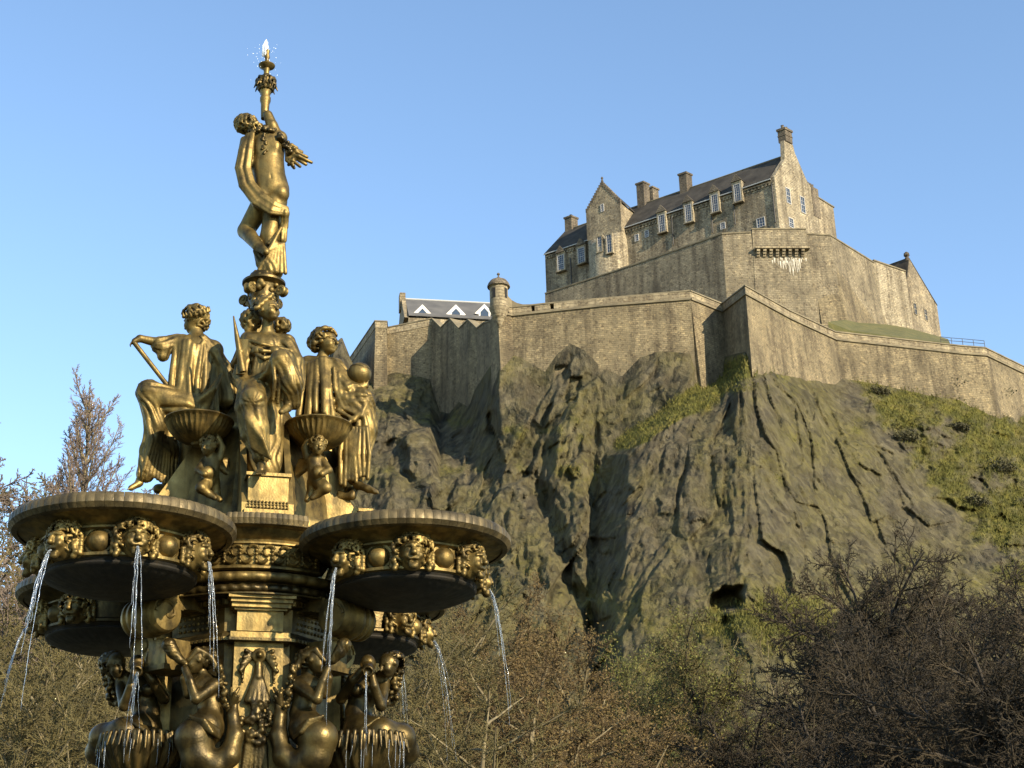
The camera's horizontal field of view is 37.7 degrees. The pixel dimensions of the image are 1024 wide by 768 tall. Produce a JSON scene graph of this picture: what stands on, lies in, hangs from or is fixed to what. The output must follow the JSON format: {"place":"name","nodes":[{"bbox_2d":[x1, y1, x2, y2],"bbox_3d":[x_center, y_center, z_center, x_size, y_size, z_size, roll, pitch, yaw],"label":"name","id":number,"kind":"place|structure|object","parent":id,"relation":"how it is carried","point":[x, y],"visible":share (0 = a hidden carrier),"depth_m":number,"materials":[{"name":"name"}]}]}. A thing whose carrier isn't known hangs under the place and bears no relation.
{"place":"outdoors","nodes":[
{"label":"outdoors","id":0,"kind":"place"},
{"bbox_2d":[0,0,1023,586],"label":"sky","id":1,"kind":"structure","parent":0,"point":[450,144],"materials":[{"name":"blue"}]},
{"bbox_2d":[4,338,1023,766],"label":"crag hill","id":2,"kind":"structure","parent":0,"point":[708,508],"depth_m":188.64,"materials":[{"name":"grey stone"}]},
{"bbox_2d":[0,472,54,615],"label":"bare tree","id":3,"kind":"object","parent":2,"relation":"on","point":[32,493],"visible":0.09,"depth_m":66.37,"materials":[{"name":"brown plant"}]},
{"bbox_2d":[1,496,113,719],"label":"bare tree","id":4,"kind":"object","parent":2,"relation":"on","point":[11,598],"depth_m":48.87,"materials":[{"name":"brown plant"}]},
{"bbox_2d":[0,365,134,763],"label":"bare tree","id":5,"kind":"object","parent":2,"relation":"on","point":[90,453],"visible":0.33,"depth_m":48.83,"materials":[{"name":"brown plant"}]},
{"bbox_2d":[12,572,127,750],"bbox_3d":[-11.997,12.248,46.077,10.370,14.363,10.140,10,-24,-27],"label":"bare tree","id":6,"kind":"object","parent":2,"relation":"on","point":[84,662],"visible":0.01,"depth_m":45.50,"materials":[{"name":"brown plant"}]},
{"bbox_2d":[0,465,154,618],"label":"bare tree","id":7,"kind":"object","parent":2,"relation":"on","point":[50,492],"visible":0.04,"depth_m":59.16,"materials":[{"name":"brown plant"}]},
{"bbox_2d":[350,318,431,389],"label":"corner bastion","id":8,"kind":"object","parent":2,"relation":"on","point":[382,350],"visible":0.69,"depth_m":237.56,"materials":[{"name":"stone"}]},
{"bbox_2d":[399,292,491,323],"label":"dormer house","id":9,"kind":"structure","parent":8,"relation":"on","point":[415,309],"depth_m":255.87,"materials":[{"name":"stone"}]},
{"bbox_2d":[431,318,490,412],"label":"recessed wall","id":10,"kind":"structure","parent":2,"relation":"on","point":[461,358],"depth_m":227.64,"materials":[{"name":"stone"}]},
{"bbox_2d":[385,566,683,767],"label":"russet tree","id":11,"kind":"object","parent":2,"relation":"on","point":[520,636],"visible":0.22,"depth_m":52.28,"materials":[{"name":"brown plant"}]},
{"bbox_2d":[487,273,696,431],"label":"curtain wall","id":12,"kind":"structure","parent":2,"relation":"on","point":[620,335],"depth_m":210.41,"materials":[{"name":"stone"}]},
{"bbox_2d":[580,630,678,767],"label":"budding shrub","id":13,"kind":"object","parent":2,"relation":"on","point":[625,673],"visible":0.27,"depth_m":82.63,"materials":[{"name":"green plant"}]},
{"bbox_2d":[583,594,808,767],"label":"budding tree","id":14,"kind":"object","parent":2,"relation":"on","point":[705,687],"visible":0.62,"depth_m":76.69,"materials":[{"name":"green plant"}]},
{"bbox_2d":[708,677,750,764],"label":"sapling","id":15,"kind":"object","parent":2,"relation":"on","point":[726,713],"visible":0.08,"depth_m":100.04,"materials":[{"name":"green plant"}]},
{"bbox_2d":[718,636,754,745],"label":"sapling","id":16,"kind":"object","parent":2,"relation":"on","point":[733,645],"visible":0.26,"depth_m":102.69,"materials":[{"name":"green plant"}]},
{"bbox_2d":[753,662,797,761],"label":"sapling","id":17,"kind":"object","parent":2,"relation":"on","point":[778,694],"visible":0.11,"depth_m":102.99,"materials":[{"name":"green plant"}]},
{"bbox_2d":[741,630,815,756],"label":"sapling","id":18,"kind":"object","parent":2,"relation":"on","point":[760,656],"visible":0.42,"depth_m":106.89,"materials":[{"name":"green plant"}]},
{"bbox_2d":[646,684,920,767],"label":"dark tree","id":19,"kind":"object","parent":2,"relation":"on","point":[727,761],"visible":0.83,"depth_m":44.62,"materials":[{"name":"brown plant"}]},
{"bbox_2d":[560,355,1023,677],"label":"grass","id":20,"kind":"structure","parent":2,"relation":"on","point":[745,617],"depth_m":201.10,"materials":[{"name":"green plant"}]},
{"bbox_2d":[690,285,1023,421],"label":"rampart wall","id":21,"kind":"structure","parent":2,"relation":"on","point":[764,333],"depth_m":222.85,"materials":[{"name":"stone"}]},
{"bbox_2d":[940,336,984,345],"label":"handrail","id":22,"kind":"object","parent":21,"relation":"on","point":[962,340],"visible":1,"depth_m":231.71,"materials":[{"name":"metal"}]},
{"bbox_2d":[724,560,1000,767],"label":"dark tree","id":23,"kind":"object","parent":2,"relation":"on","point":[879,584],"visible":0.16,"depth_m":66.78,"materials":[{"name":"brown plant"}]},
{"bbox_2d":[733,518,1023,767],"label":"dark tree","id":24,"kind":"object","parent":2,"relation":"on","point":[916,602],"visible":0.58,"depth_m":61.51,"materials":[{"name":"brown plant"}]},
{"bbox_2d":[870,384,891,395],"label":"shrub","id":25,"kind":"object","parent":2,"relation":"on","point":[881,390],"visible":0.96,"depth_m":220.46,"materials":[{"name":"green plant"}]},
{"bbox_2d":[755,608,1016,767],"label":"dark tree","id":26,"kind":"object","parent":2,"relation":"on","point":[871,673],"visible":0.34,"depth_m":53.22,"materials":[{"name":"brown plant"}]},
{"bbox_2d":[888,429,922,442],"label":"shrub","id":27,"kind":"object","parent":2,"relation":"on","point":[912,437],"visible":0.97,"depth_m":208.30,"materials":[{"name":"green plant"}]},
{"bbox_2d":[860,655,1022,767],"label":"dark tree","id":28,"kind":"object","parent":2,"relation":"on","point":[902,696],"visible":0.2,"depth_m":44.80,"materials":[{"name":"brown plant"}]},
{"bbox_2d":[947,421,972,432],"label":"shrub","id":29,"kind":"object","parent":2,"relation":"on","point":[963,426],"visible":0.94,"depth_m":217.61,"materials":[{"name":"green plant"}]},
{"bbox_2d":[904,563,1023,675],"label":"dark tree","id":30,"kind":"object","parent":2,"relation":"on","point":[986,605],"visible":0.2,"depth_m":72.52,"materials":[{"name":"brown plant"}]},
{"bbox_2d":[962,491,992,506],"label":"shrub","id":31,"kind":"object","parent":2,"relation":"on","point":[976,497],"visible":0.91,"depth_m":201.06,"materials":[{"name":"green plant"}]},
{"bbox_2d":[947,554,1023,733],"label":"dark tree","id":32,"kind":"object","parent":2,"relation":"on","point":[1017,624],"visible":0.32,"depth_m":53.01,"materials":[{"name":"brown plant"}]},
{"bbox_2d":[987,457,1016,472],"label":"shrub","id":33,"kind":"object","parent":2,"relation":"on","point":[1009,466],"visible":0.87,"depth_m":212.63,"materials":[{"name":"green plant"}]},
{"bbox_2d":[828,320,949,343],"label":"terrace ground","id":34,"kind":"structure","parent":0,"point":[887,330],"depth_m":239.56,"materials":[{"name":"green plant"}]},
{"bbox_2d":[545,228,886,326],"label":"rampart","id":35,"kind":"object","parent":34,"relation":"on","point":[824,279],"visible":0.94,"depth_m":248.03,"materials":[{"name":"stone"}]},
{"bbox_2d":[543,125,836,291],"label":"castle hall","id":36,"kind":"structure","parent":35,"relation":"on","point":[780,192],"depth_m":270.99,"materials":[{"name":"stone"}]},
{"bbox_2d":[585,177,633,277],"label":"stair tower","id":37,"kind":"structure","parent":36,"relation":"on","point":[609,212],"depth_m":279.58,"materials":[{"name":"stone"}]},
{"bbox_2d":[634,234,638,241],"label":"window","id":38,"kind":"structure","parent":36,"relation":"in","point":[637,235],"depth_m":277.36,"materials":[{"name":"white glass"}]},
{"bbox_2d":[644,230,648,237],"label":"window","id":39,"kind":"structure","parent":36,"relation":"in","point":[646,232],"depth_m":276.25,"materials":[{"name":"grey glass"}]},
{"bbox_2d":[720,222,725,229],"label":"window","id":40,"kind":"structure","parent":36,"relation":"in","point":[722,225],"depth_m":266.83,"materials":[{"name":"white glass"}]},
{"bbox_2d":[756,216,765,227],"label":"window","id":41,"kind":"structure","parent":36,"relation":"in","point":[760,222],"depth_m":262.31,"materials":[{"name":"white glass"}]},
{"bbox_2d":[873,252,940,336],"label":"gabled lodge","id":42,"kind":"structure","parent":34,"relation":"on","point":[907,299],"depth_m":263.00,"materials":[{"name":"stone"}]},
{"label":"ground","id":43,"kind":"structure","parent":0,"visible":0},
{"bbox_2d":[0,536,79,764],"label":"bare tree","id":44,"kind":"object","parent":43,"relation":"on","point":[10,613],"visible":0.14,"depth_m":35.34,"materials":[{"name":"brown plant"}]},
{"bbox_2d":[0,457,85,736],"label":"bare tree","id":45,"kind":"object","parent":43,"relation":"on","point":[5,499],"visible":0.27,"depth_m":35.73,"materials":[{"name":"brown plant"}]},
{"bbox_2d":[0,567,96,710],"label":"bare tree","id":46,"kind":"object","parent":43,"relation":"on","point":[21,612],"visible":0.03,"depth_m":47.58,"materials":[{"name":"brown plant"}]},
{"bbox_2d":[0,524,102,756],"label":"bare tree","id":47,"kind":"object","parent":43,"relation":"on","point":[9,551],"visible":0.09,"depth_m":40.67,"materials":[{"name":"brown plant"}]},
{"bbox_2d":[0,653,118,767],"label":"bare tree","id":48,"kind":"object","parent":43,"relation":"on","point":[17,748],"visible":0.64,"depth_m":25.59,"materials":[{"name":"brown plant"}]},
{"bbox_2d":[0,614,130,767],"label":"bare tree","id":49,"kind":"object","parent":43,"relation":"on","point":[98,686],"visible":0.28,"depth_m":28.66,"materials":[{"name":"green plant"}]},
{"bbox_2d":[0,649,131,767],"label":"bare tree","id":50,"kind":"object","parent":43,"relation":"on","point":[45,723],"visible":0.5,"depth_m":26.00,"materials":[{"name":"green plant"}]},
{"bbox_2d":[0,602,131,765],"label":"bare tree","id":51,"kind":"object","parent":43,"relation":"on","point":[127,660],"depth_m":36.56,"materials":[{"name":"brown plant"}]},
{"bbox_2d":[1,596,131,766],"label":"bare tree","id":52,"kind":"object","parent":43,"relation":"on","point":[81,667],"visible":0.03,"depth_m":31.27,"materials":[{"name":"brown plant"}]},
{"bbox_2d":[7,270,510,767],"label":"ornate fountain","id":53,"kind":"object","parent":43,"relation":"on","point":[271,548],"visible":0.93,"depth_m":11.39,"materials":[{"name":"metal"}]},
{"bbox_2d":[0,627,26,704],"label":"water jet","id":54,"kind":"object","parent":53,"relation":"attached to","point":[23,630],"visible":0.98,"depth_m":12.51,"materials":[{"name":"white"}]},
{"bbox_2d":[20,549,51,703],"bbox_3d":[-3.238,1.647,10.148,0.029,1.124,0.173,-18,-27,36],"label":"water jet","id":55,"kind":"object","parent":53,"relation":"attached to","point":[42,567],"visible":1,"depth_m":10.24,"materials":[{"name":"white"}]},
{"bbox_2d":[85,650,169,767],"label":"nymph statue","id":56,"kind":"object","parent":53,"relation":"attached to","point":[151,693],"visible":0.79,"depth_m":11.40,"materials":[{"name":"metal"}]},
{"bbox_2d":[123,672,139,744],"bbox_3d":[-2.804,2.403,11.118,0.076,0.542,0.105,16,-27,-37],"label":"water jet","id":57,"kind":"object","parent":56,"relation":"attached to","point":[135,682],"visible":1,"depth_m":11.15,"materials":[{"name":"white"}]},
{"bbox_2d":[130,546,141,672],"bbox_3d":[-2.538,1.543,10.129,0.081,0.977,0.196,17,-28,-39],"label":"water jet","id":58,"kind":"object","parent":53,"relation":"attached to","point":[137,553],"visible":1,"depth_m":10.19,"materials":[{"name":"white"}]},
{"bbox_2d":[95,728,179,767],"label":"shell bowl","id":59,"kind":"object","parent":53,"relation":"on","point":[142,750],"visible":0.79,"depth_m":11.09,"materials":[{"name":"metal"}]},
{"bbox_2d":[95,739,180,767],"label":"water drips","id":60,"kind":"object","parent":59,"relation":"attached to","point":[124,748],"visible":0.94,"depth_m":11.10,"materials":[{"name":"white"}]},
{"bbox_2d":[127,303,236,493],"bbox_3d":[-2.756,0.132,12.620,0.867,1.797,0.657,-1,-21,0],"label":"bronze statue","id":61,"kind":"object","parent":53,"relation":"on","point":[200,373],"visible":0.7,"depth_m":12.48,"materials":[{"name":"metal"}]},
{"bbox_2d":[161,638,243,767],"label":"nymph statue","id":62,"kind":"object","parent":53,"relation":"attached to","point":[198,735],"visible":0.99,"depth_m":10.98,"materials":[{"name":"metal"}]},
{"bbox_2d":[194,434,229,502],"bbox_3d":[-2.383,0.680,11.973,0.206,0.590,0.377,-10,-23,20],"label":"cherub","id":63,"kind":"object","parent":53,"relation":"attached to","point":[211,466],"visible":1,"depth_m":11.92,"materials":[{"name":"metal"}]},
{"bbox_2d":[207,561,218,670],"bbox_3d":[-2.123,1.731,10.627,0.128,0.977,0.070,-14,-25,29],"label":"water jet","id":64,"kind":"object","parent":53,"relation":"attached to","point":[210,576],"visible":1,"depth_m":10.70,"materials":[{"name":"white"}]},
{"bbox_2d":[230,292,304,474],"bbox_3d":[-1.972,0.020,12.085,0.649,1.687,0.752,-1,-21,0],"label":"bronze statue","id":65,"kind":"object","parent":53,"relation":"attached to","point":[267,362],"visible":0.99,"depth_m":11.98,"materials":[{"name":"metal"}]},
{"bbox_2d":[233,49,312,277],"bbox_3d":[-2.192,-2.050,13.681,0.744,2.421,0.341,-1,-21,0],"label":"bronze statue","id":66,"kind":"object","parent":53,"relation":"on","point":[263,150],"visible":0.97,"depth_m":13.51,"materials":[{"name":"metal"}]},
{"bbox_2d":[247,39,275,70],"bbox_3d":[-2.336,-3.047,14.133,0.335,0.453,0.170,-7,-22,14],"label":"water plume","id":67,"kind":"object","parent":66,"relation":"attached to","point":[264,46],"visible":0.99,"depth_m":14.15,"materials":[{"name":"white liquid"}]},
{"bbox_2d":[269,637,350,767],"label":"nymph statue","id":68,"kind":"object","parent":53,"relation":"attached to","point":[311,735],"visible":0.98,"depth_m":11.09,"materials":[{"name":"metal"}]},
{"bbox_2d":[294,434,332,502],"bbox_3d":[-1.604,0.688,12.117,0.170,0.598,0.453,16,-27,-37],"label":"cherub","id":69,"kind":"object","parent":53,"relation":"attached to","point":[316,466],"visible":1,"depth_m":12.05,"materials":[{"name":"metal"}]},
{"bbox_2d":[321,567,336,725],"bbox_3d":[-1.316,1.881,10.807,0.051,1.163,0.115,-12,-24,26],"label":"water jet","id":70,"kind":"object","parent":53,"relation":"attached to","point":[332,588],"visible":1,"depth_m":10.89,"materials":[{"name":"white"}]},
{"bbox_2d":[295,325,378,499],"bbox_3d":[-1.493,0.266,12.929,0.767,1.697,0.618,-1,-21,0],"label":"bronze statue","id":71,"kind":"object","parent":53,"relation":"on","point":[336,387],"visible":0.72,"depth_m":12.72,"materials":[{"name":"metal"}]},
{"bbox_2d":[363,672,366,767],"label":"water jet","id":72,"kind":"object","parent":53,"relation":"attached to","point":[366,706],"visible":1,"depth_m":11.22,"materials":[{"name":"white"}]},
{"bbox_2d":[329,728,409,767],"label":"shell bowl","id":73,"kind":"object","parent":53,"relation":"on","point":[377,758],"visible":0.77,"depth_m":11.15,"materials":[{"name":"metal"}]},
{"bbox_2d":[346,739,404,766],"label":"water drips","id":74,"kind":"object","parent":73,"relation":"attached to","point":[388,751],"visible":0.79,"depth_m":11.16,"materials":[{"name":"white"}]},
{"bbox_2d":[335,650,419,767],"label":"nymph statue","id":75,"kind":"object","parent":53,"relation":"attached to","point":[380,683],"visible":0.83,"depth_m":11.51,"materials":[{"name":"metal"}]},
{"bbox_2d":[401,676,407,721],"bbox_3d":[-1.014,2.859,13.912,0.058,0.719,0.146,-13,-24,27],"label":"water jet","id":76,"kind":"object","parent":53,"relation":"attached to","point":[402,693],"visible":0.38,"depth_m":13.93,"materials":[{"name":"white"}]},
{"bbox_2d":[433,641,456,760],"bbox_3d":[-0.599,2.821,13.361,0.204,1.071,0.085,-1,-21,0],"label":"water jet","id":77,"kind":"object","parent":53,"relation":"attached to","point":[436,644],"visible":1,"depth_m":13.43,"materials":[{"name":"white"}]},
{"bbox_2d":[489,589,510,722],"bbox_3d":[-0.082,2.103,11.611,0.175,1.047,0.081,12,-25,-31],"label":"water jet","id":78,"kind":"object","parent":53,"relation":"attached to","point":[494,602],"visible":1,"depth_m":11.71,"materials":[{"name":"white"}]},
{"bbox_2d":[344,611,514,767],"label":"bare tree","id":79,"kind":"object","parent":43,"relation":"on","point":[429,676],"visible":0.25,"depth_m":35.30,"materials":[{"name":"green plant"}]},
{"bbox_2d":[345,572,530,767],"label":"bare tree","id":80,"kind":"object","parent":43,"relation":"on","point":[480,642],"visible":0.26,"depth_m":43.42,"materials":[{"name":"brown plant"}]},
{"bbox_2d":[393,645,596,767],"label":"bare tree","id":81,"kind":"object","parent":43,"relation":"on","point":[449,750],"visible":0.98,"depth_m":32.05,"materials":[{"name":"brown plant"}]},
{"bbox_2d":[386,639,713,767],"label":"russet tree","id":82,"kind":"object","parent":43,"relation":"on","point":[568,748],"visible":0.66,"depth_m":37.11,"materials":[{"name":"brown plant"}]},
{"bbox_2d":[390,604,730,767],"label":"russet tree","id":83,"kind":"object","parent":43,"relation":"on","point":[604,697],"visible":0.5,"depth_m":45.65,"materials":[{"name":"brown plant"}]},
{"bbox_2d":[766,648,1023,767],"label":"dark tree","id":84,"kind":"object","parent":43,"relation":"on","point":[988,746],"visible":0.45,"depth_m":38.73,"materials":[{"name":"brown plant"}]},
{"bbox_2d":[796,614,1023,767],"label":"dark tree","id":85,"kind":"object","parent":43,"relation":"on","point":[983,694],"visible":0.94,"depth_m":36.00,"materials":[{"name":"brown plant"}]}
]}

